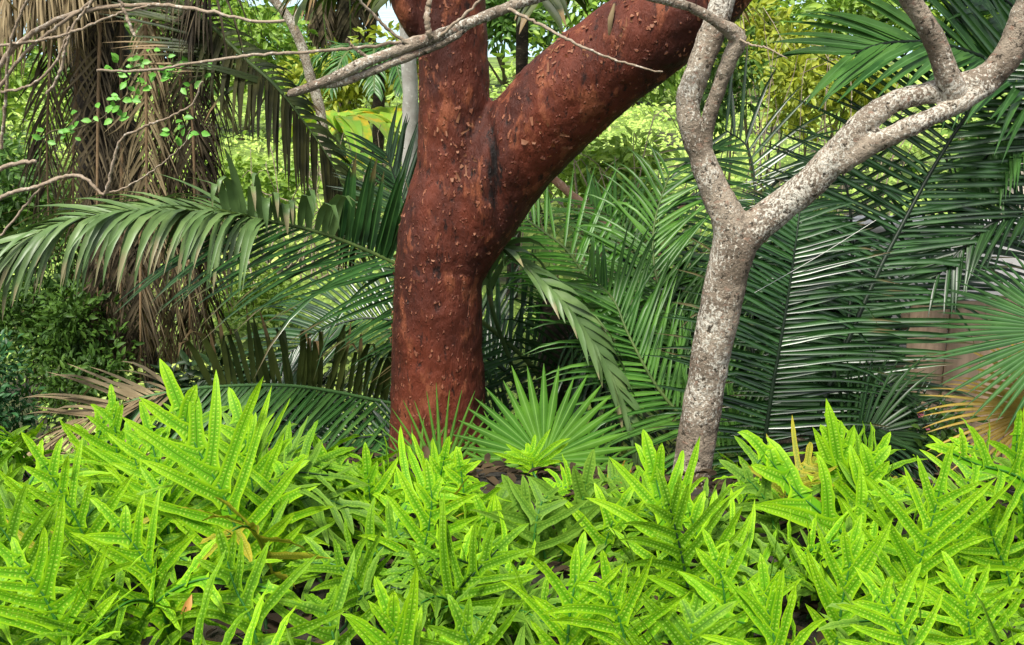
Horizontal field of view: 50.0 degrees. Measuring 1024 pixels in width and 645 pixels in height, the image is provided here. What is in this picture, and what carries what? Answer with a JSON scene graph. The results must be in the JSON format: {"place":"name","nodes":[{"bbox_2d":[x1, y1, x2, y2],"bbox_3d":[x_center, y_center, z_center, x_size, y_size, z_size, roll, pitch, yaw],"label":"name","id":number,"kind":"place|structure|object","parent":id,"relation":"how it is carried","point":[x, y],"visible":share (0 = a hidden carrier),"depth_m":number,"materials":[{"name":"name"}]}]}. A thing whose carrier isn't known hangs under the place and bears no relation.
{"place":"outdoors","nodes":[
{"label":"outdoors","id":0,"kind":"place"},
{"bbox_2d":[1,0,959,58],"bbox_3d":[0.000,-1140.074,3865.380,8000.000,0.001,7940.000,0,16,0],"label":"sky","id":1,"kind":"structure","parent":0,"point":[387,15],"depth_m":241.86,"materials":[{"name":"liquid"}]},
{"bbox_2d":[0,57,1023,644],"bbox_3d":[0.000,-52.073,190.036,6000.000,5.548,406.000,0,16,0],"label":"ground","id":2,"kind":"structure","parent":0,"point":[218,633],"depth_m":10.24,"materials":[{"name":"green plant"}]},
{"bbox_2d":[0,329,51,455],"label":"leafy bush","id":3,"kind":"object","parent":2,"relation":"on","point":[6,397],"visible":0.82,"depth_m":5.82,"materials":[{"name":"green plant"}]},
{"bbox_2d":[0,420,71,525],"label":"wart fern","id":4,"kind":"object","parent":2,"relation":"on","point":[9,441],"visible":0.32,"depth_m":2.90,"materials":[{"name":"green plant"}]},
{"bbox_2d":[0,14,72,165],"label":"bush","id":5,"kind":"object","parent":2,"relation":"on","point":[17,82],"visible":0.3,"depth_m":14.60,"materials":[{"name":"green plant"}]},
{"bbox_2d":[0,110,76,327],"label":"leafy bush","id":6,"kind":"object","parent":2,"relation":"on","point":[11,203],"visible":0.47,"depth_m":7.92,"materials":[{"name":"green plant"}]},
{"bbox_2d":[0,212,152,410],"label":"leafy bush","id":7,"kind":"object","parent":2,"relation":"on","point":[29,326],"visible":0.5,"depth_m":6.45,"materials":[{"name":"green plant"}]},
{"bbox_2d":[18,278,144,439],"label":"leafy bush","id":8,"kind":"object","parent":2,"relation":"on","point":[88,359],"visible":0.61,"depth_m":6.27,"materials":[{"name":"green plant"}]},
{"bbox_2d":[9,4,222,112],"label":"bush","id":9,"kind":"object","parent":2,"relation":"on","point":[34,55],"visible":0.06,"depth_m":18.18,"materials":[{"name":"green plant"}]},
{"bbox_2d":[0,431,231,644],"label":"wart fern","id":10,"kind":"object","parent":2,"relation":"on","point":[84,517],"visible":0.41,"depth_m":2.27,"materials":[{"name":"green plant"}]},
{"bbox_2d":[0,0,284,235],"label":"bare bush","id":11,"kind":"object","parent":2,"relation":"on","point":[64,18],"visible":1,"depth_m":3.00,"materials":[{"name":"grey plant"}]},
{"bbox_2d":[0,494,300,644],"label":"wart fern","id":12,"kind":"object","parent":2,"relation":"on","point":[45,602],"visible":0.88,"depth_m":1.93,"materials":[{"name":"green plant"}]},
{"bbox_2d":[126,0,244,95],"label":"bush","id":13,"kind":"object","parent":2,"relation":"on","point":[221,3],"visible":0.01,"depth_m":28.40,"materials":[{"name":"green plant"}]},
{"bbox_2d":[0,0,374,399],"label":"dead palm","id":14,"kind":"object","parent":2,"relation":"on","point":[92,49],"visible":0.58,"depth_m":6.16,"materials":[{"name":"brown plant"}]},
{"bbox_2d":[32,47,214,311],"bbox_3d":[-2.253,-0.664,6.060,1.379,1.665,0.251,5,17,15],"label":"creeper","id":15,"kind":"object","parent":14,"relation":"attached to","point":[113,107],"visible":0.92,"depth_m":5.83,"materials":[{"name":"green plant"}]},
{"bbox_2d":[36,384,382,549],"bbox_3d":[-0.785,0.348,2.771,1.046,0.404,0.724,12,20,34],"label":"wart fern","id":16,"kind":"object","parent":2,"relation":"on","point":[111,414],"visible":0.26,"depth_m":2.71,"materials":[{"name":"green plant"}]},
{"bbox_2d":[144,147,322,254],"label":"bush","id":17,"kind":"object","parent":2,"relation":"on","point":[267,186],"visible":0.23,"depth_m":10.37,"materials":[{"name":"green plant"}]},
{"bbox_2d":[143,0,337,139],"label":"bush","id":18,"kind":"object","parent":2,"relation":"on","point":[276,33],"visible":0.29,"depth_m":18.97,"materials":[{"name":"green plant"}]},
{"bbox_2d":[121,340,363,447],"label":"thicket","id":19,"kind":"object","parent":2,"relation":"on","point":[184,380],"visible":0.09,"depth_m":5.43,"materials":[{"name":"green plant"}]},
{"bbox_2d":[181,252,315,337],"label":"bush","id":20,"kind":"object","parent":2,"relation":"on","point":[267,295],"visible":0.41,"depth_m":8.24,"materials":[{"name":"green plant"}]},
{"bbox_2d":[4,358,511,644],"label":"wart fern","id":21,"kind":"object","parent":2,"relation":"on","point":[250,509],"visible":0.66,"depth_m":2.36,"materials":[{"name":"green plant"}]},
{"bbox_2d":[180,167,380,289],"bbox_3d":[-2.245,-0.954,9.781,2.356,1.218,1.469,0,16,0],"label":"dry brush","id":22,"kind":"object","parent":2,"relation":"on","point":[301,258],"visible":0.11,"depth_m":9.70,"materials":[{"name":"green plant"}]},
{"bbox_2d":[230,3,335,115],"bbox_3d":[-4.751,-5.525,23.395,3.500,2.459,3.499,0,16,0],"label":"palm","id":23,"kind":"object","parent":2,"relation":"on","point":[286,27],"visible":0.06,"depth_m":22.10,"materials":[{"name":"green plant"}]},
{"bbox_2d":[62,487,529,644],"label":"wart fern","id":24,"kind":"object","parent":2,"relation":"on","point":[249,624],"visible":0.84,"depth_m":2.06,"materials":[{"name":"green plant"}]},
{"bbox_2d":[181,594,191,613],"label":"fallen leaf","id":25,"kind":"object","parent":24,"relation":"on","point":[188,604],"visible":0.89,"depth_m":1.98,"materials":[{"name":"orange plant"}]},
{"bbox_2d":[268,0,331,156],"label":"slim tree","id":26,"kind":"object","parent":2,"relation":"on","point":[308,69],"visible":0.5,"depth_m":11.65,"materials":[{"name":"grey plant"}]},
{"bbox_2d":[270,110,400,186],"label":"broad leaved plant","id":27,"kind":"object","parent":2,"relation":"on","point":[355,122],"visible":0.52,"depth_m":12.60,"materials":[{"name":"green plant"}]},
{"bbox_2d":[304,0,379,142],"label":"palm","id":28,"kind":"object","parent":2,"relation":"on","point":[340,23],"visible":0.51,"depth_m":18.90,"materials":[{"name":"green plant"}]},
{"bbox_2d":[274,20,418,165],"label":"bush","id":29,"kind":"object","parent":2,"relation":"on","point":[353,93],"visible":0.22,"depth_m":16.59,"materials":[{"name":"green plant"}]},
{"bbox_2d":[0,103,712,477],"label":"young palm","id":30,"kind":"object","parent":2,"relation":"on","point":[110,221],"visible":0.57,"depth_m":4.58,"materials":[{"name":"green plant"}]},
{"bbox_2d":[297,40,417,186],"bbox_3d":[-1.798,-2.738,14.815,2.262,2.082,2.218,0,16,0],"label":"palm","id":31,"kind":"object","parent":2,"relation":"on","point":[376,86],"visible":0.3,"depth_m":14.02,"materials":[{"name":"green plant"}]},
{"bbox_2d":[329,106,401,191],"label":"broad leaved plant","id":32,"kind":"object","parent":2,"relation":"on","point":[387,113],"visible":0.2,"depth_m":13.59,"materials":[{"name":"green plant"}]},
{"bbox_2d":[332,152,401,203],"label":"broad leaved plant","id":33,"kind":"object","parent":2,"relation":"on","point":[364,154],"visible":0.14,"depth_m":11.56,"materials":[{"name":"green plant"}]},
{"bbox_2d":[250,125,524,299],"bbox_3d":[-1.021,-1.030,9.601,2.641,1.440,1.590,0,16,0],"label":"dry brush","id":34,"kind":"object","parent":2,"relation":"on","point":[311,247],"visible":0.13,"depth_m":9.41,"materials":[{"name":"green plant"}]},
{"bbox_2d":[399,23,418,202],"bbox_3d":[-0.962,-2.527,10.726,3.234,4.112,3.340,0,16,0],"label":"pale trunked palm","id":35,"kind":"object","parent":2,"relation":"on","point":[410,106],"visible":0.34,"depth_m":10.76,"materials":[{"name":"grey plant"}]},
{"bbox_2d":[279,566,544,644],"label":"wart fern","id":36,"kind":"object","parent":2,"relation":"on","point":[404,627],"visible":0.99,"depth_m":1.67,"materials":[{"name":"green plant"}]},
{"bbox_2d":[369,384,501,466],"bbox_3d":[-0.271,0.457,3.827,0.586,0.504,0.284,0,16,0],"label":"fan palm","id":37,"kind":"object","parent":2,"relation":"on","point":[437,444],"visible":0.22,"depth_m":3.74,"materials":[{"name":"green plant"}]},
{"bbox_2d":[309,432,603,589],"bbox_3d":[-0.214,0.447,2.725,0.677,0.347,0.745,-14,21,-39],"label":"wart fern","id":38,"kind":"object","parent":2,"relation":"on","point":[383,482],"visible":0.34,"depth_m":2.66,"materials":[{"name":"green plant"}]},
{"bbox_2d":[254,459,719,644],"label":"wart fern","id":39,"kind":"object","parent":2,"relation":"on","point":[479,577],"visible":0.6,"depth_m":2.27,"materials":[{"name":"green plant"}]},
{"bbox_2d":[0,60,1023,484],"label":"ground cover","id":40,"kind":"object","parent":2,"relation":"on","point":[630,126],"visible":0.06,"depth_m":15.85,"materials":[{"name":"green plant"}]},
{"bbox_2d":[273,0,755,297],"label":"palm","id":41,"kind":"object","parent":2,"relation":"on","point":[556,9],"visible":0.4,"depth_m":8.45,"materials":[{"name":"green plant"}]},
{"bbox_2d":[9,443,1023,644],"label":"leaf litter","id":42,"kind":"object","parent":2,"relation":"on","point":[274,621],"visible":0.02,"depth_m":2.95,"materials":[{"name":"brown plant"}]},
{"bbox_2d":[486,0,573,86],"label":"bush","id":43,"kind":"object","parent":2,"relation":"on","point":[502,25],"visible":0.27,"depth_m":28.40,"materials":[{"name":"green plant"}]},
{"bbox_2d":[451,364,635,482],"bbox_3d":[0.131,0.447,3.605,0.767,0.595,0.665,0,16,0],"label":"fan palm","id":44,"kind":"object","parent":2,"relation":"on","point":[509,429],"visible":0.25,"depth_m":3.54,"materials":[{"name":"green plant"}]},
{"bbox_2d":[96,0,1023,488],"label":"grey barked tree","id":45,"kind":"object","parent":2,"relation":"on","point":[858,138],"visible":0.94,"depth_m":3.31,"materials":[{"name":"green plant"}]},
{"bbox_2d":[754,220,875,292],"bbox_3d":[1.062,-0.238,3.800,0.007,0.125,0.810,15,22,42],"label":"spider thread","id":46,"kind":"object","parent":45,"relation":"attached to","point":[814,258],"visible":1,"depth_m":3.79},
{"bbox_2d":[464,429,662,588],"bbox_3d":[0.136,0.442,2.796,0.560,0.380,0.826,0,16,0],"label":"wart fern","id":47,"kind":"object","parent":2,"relation":"on","point":[586,485],"visible":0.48,"depth_m":2.61,"materials":[{"name":"green plant"}]},
{"bbox_2d":[529,138,601,224],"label":"bush","id":48,"kind":"object","parent":2,"relation":"on","point":[550,188],"visible":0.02,"depth_m":11.86,"materials":[{"name":"green plant"}]},
{"bbox_2d":[388,0,751,458],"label":"gumbo limbo tree","id":49,"kind":"object","parent":2,"relation":"on","point":[487,170],"visible":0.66,"depth_m":4.09,"materials":[{"name":"brown plant"}]},
{"bbox_2d":[551,177,632,252],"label":"broken stem","id":50,"kind":"object","parent":2,"relation":"on","point":[561,185],"visible":0.25,"depth_m":6.58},
{"bbox_2d":[491,0,718,105],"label":"bush","id":51,"kind":"object","parent":2,"relation":"on","point":[671,82],"visible":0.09,"depth_m":25.24,"materials":[{"name":"green plant"}]},
{"bbox_2d":[493,108,725,294],"bbox_3d":[0.673,-1.009,9.061,1.949,1.710,1.238,7,18,23],"label":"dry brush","id":52,"kind":"object","parent":2,"relation":"on","point":[576,189],"visible":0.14,"depth_m":8.82,"materials":[{"name":"green plant"}]},
{"bbox_2d":[554,126,681,223],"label":"bush","id":53,"kind":"object","parent":2,"relation":"on","point":[608,154],"visible":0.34,"depth_m":9.77,"materials":[{"name":"green plant"}]},
{"bbox_2d":[562,179,694,280],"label":"bush","id":54,"kind":"object","parent":2,"relation":"on","point":[645,194],"visible":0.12,"depth_m":8.23,"materials":[{"name":"green plant"}]},
{"bbox_2d":[507,237,750,453],"bbox_3d":[0.666,0.161,5.975,1.433,1.277,0.502,0,16,0],"label":"thicket","id":55,"kind":"object","parent":2,"relation":"on","point":[589,389],"visible":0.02,"depth_m":5.96,"materials":[{"name":"green plant"}]},
{"bbox_2d":[374,429,898,644],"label":"wart fern","id":56,"kind":"object","parent":2,"relation":"on","point":[670,504],"visible":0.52,"depth_m":2.31,"materials":[{"name":"green plant"}]},
{"bbox_2d":[654,205,684,279],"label":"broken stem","id":57,"kind":"object","parent":2,"relation":"on","point":[659,254],"visible":0.07,"depth_m":6.69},
{"bbox_2d":[500,531,846,644],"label":"wart fern","id":58,"kind":"object","parent":2,"relation":"on","point":[574,629],"visible":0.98,"depth_m":1.94,"materials":[{"name":"green plant"}]},
{"bbox_2d":[700,26,776,185],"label":"bush","id":59,"kind":"object","parent":2,"relation":"on","point":[751,71],"visible":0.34,"depth_m":8.42,"materials":[{"name":"green plant"}]},
{"bbox_2d":[716,0,803,96],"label":"bush","id":60,"kind":"object","parent":2,"relation":"on","point":[792,18],"visible":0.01,"depth_m":26.79,"materials":[{"name":"green plant"}]},
{"bbox_2d":[714,0,825,195],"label":"bush","id":61,"kind":"object","parent":2,"relation":"on","point":[772,31],"visible":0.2,"depth_m":11.37,"materials":[{"name":"green plant"}]},
{"bbox_2d":[519,0,1023,488],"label":"feather palm","id":62,"kind":"object","parent":2,"relation":"on","point":[811,381],"visible":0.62,"depth_m":4.42,"materials":[{"name":"green plant"}]},
{"bbox_2d":[619,399,925,602],"bbox_3d":[0.638,0.373,2.802,0.738,0.408,0.864,10,19,31],"label":"wart fern","id":63,"kind":"object","parent":2,"relation":"on","point":[780,489],"visible":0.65,"depth_m":2.66,"materials":[{"name":"green plant"}]},
{"bbox_2d":[645,223,901,437],"bbox_3d":[1.315,0.158,5.646,1.350,1.454,0.555,0,16,0],"label":"thicket","id":64,"kind":"object","parent":2,"relation":"on","point":[755,317],"visible":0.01,"depth_m":5.52,"materials":[{"name":"green plant"}]},
{"bbox_2d":[692,7,917,247],"bbox_3d":[2.640,-1.643,9.918,2.324,2.436,1.117,5,17,17],"label":"bush","id":65,"kind":"object","parent":2,"relation":"on","point":[771,81],"visible":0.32,"depth_m":9.94,"materials":[{"name":"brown plant"}]},
{"bbox_2d":[739,29,900,210],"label":"bush","id":66,"kind":"object","parent":2,"relation":"on","point":[812,79],"visible":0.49,"depth_m":10.60,"materials":[{"name":"green plant"}]},
{"bbox_2d":[652,442,1023,644],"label":"wart fern","id":67,"kind":"object","parent":2,"relation":"on","point":[925,544],"visible":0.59,"depth_m":2.23,"materials":[{"name":"green plant"}]},
{"bbox_2d":[654,543,1023,644],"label":"wart fern","id":68,"kind":"object","parent":2,"relation":"on","point":[762,607],"visible":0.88,"depth_m":1.91,"materials":[{"name":"green plant"}]},
{"bbox_2d":[745,0,944,174],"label":"bush","id":69,"kind":"object","parent":2,"relation":"on","point":[856,7],"visible":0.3,"depth_m":14.26,"materials":[{"name":"green plant"}]},
{"bbox_2d":[768,0,1023,315],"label":"arching palm","id":70,"kind":"object","parent":2,"relation":"on","point":[870,41],"visible":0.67,"depth_m":4.29,"materials":[{"name":"green plant"}]},
{"bbox_2d":[779,408,1023,604],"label":"wart fern","id":71,"kind":"object","parent":2,"relation":"on","point":[985,468],"visible":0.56,"depth_m":2.35,"materials":[{"name":"green plant"}]},
{"bbox_2d":[783,216,1023,420],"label":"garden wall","id":72,"kind":"structure","parent":2,"relation":"on","point":[879,229],"depth_m":6.16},
{"bbox_2d":[893,400,988,472],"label":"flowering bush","id":73,"kind":"object","parent":2,"relation":"on","point":[946,434],"visible":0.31,"depth_m":4.27,"materials":[{"name":"green plant"}]},
{"bbox_2d":[875,0,1017,181],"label":"bush","id":74,"kind":"object","parent":2,"relation":"on","point":[935,12],"visible":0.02,"depth_m":13.37,"materials":[{"name":"green plant"}]},
{"bbox_2d":[892,298,1023,484],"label":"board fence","id":75,"kind":"object","parent":2,"relation":"on","point":[962,360],"visible":0.12,"depth_m":4.68,"materials":[{"name":"wood"}]},
{"bbox_2d":[908,111,1022,206],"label":"bush","id":76,"kind":"object","parent":2,"relation":"on","point":[949,131],"visible":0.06,"depth_m":10.92,"materials":[{"name":"green plant"}]},
{"bbox_2d":[918,250,1023,469],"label":"fan palm","id":77,"kind":"object","parent":2,"relation":"on","point":[1008,404],"visible":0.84,"depth_m":3.76,"materials":[{"name":"green plant"}]},
{"bbox_2d":[1000,163,1023,208],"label":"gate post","id":78,"kind":"object","parent":2,"relation":"on","point":[1018,186],"depth_m":7.20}
]}

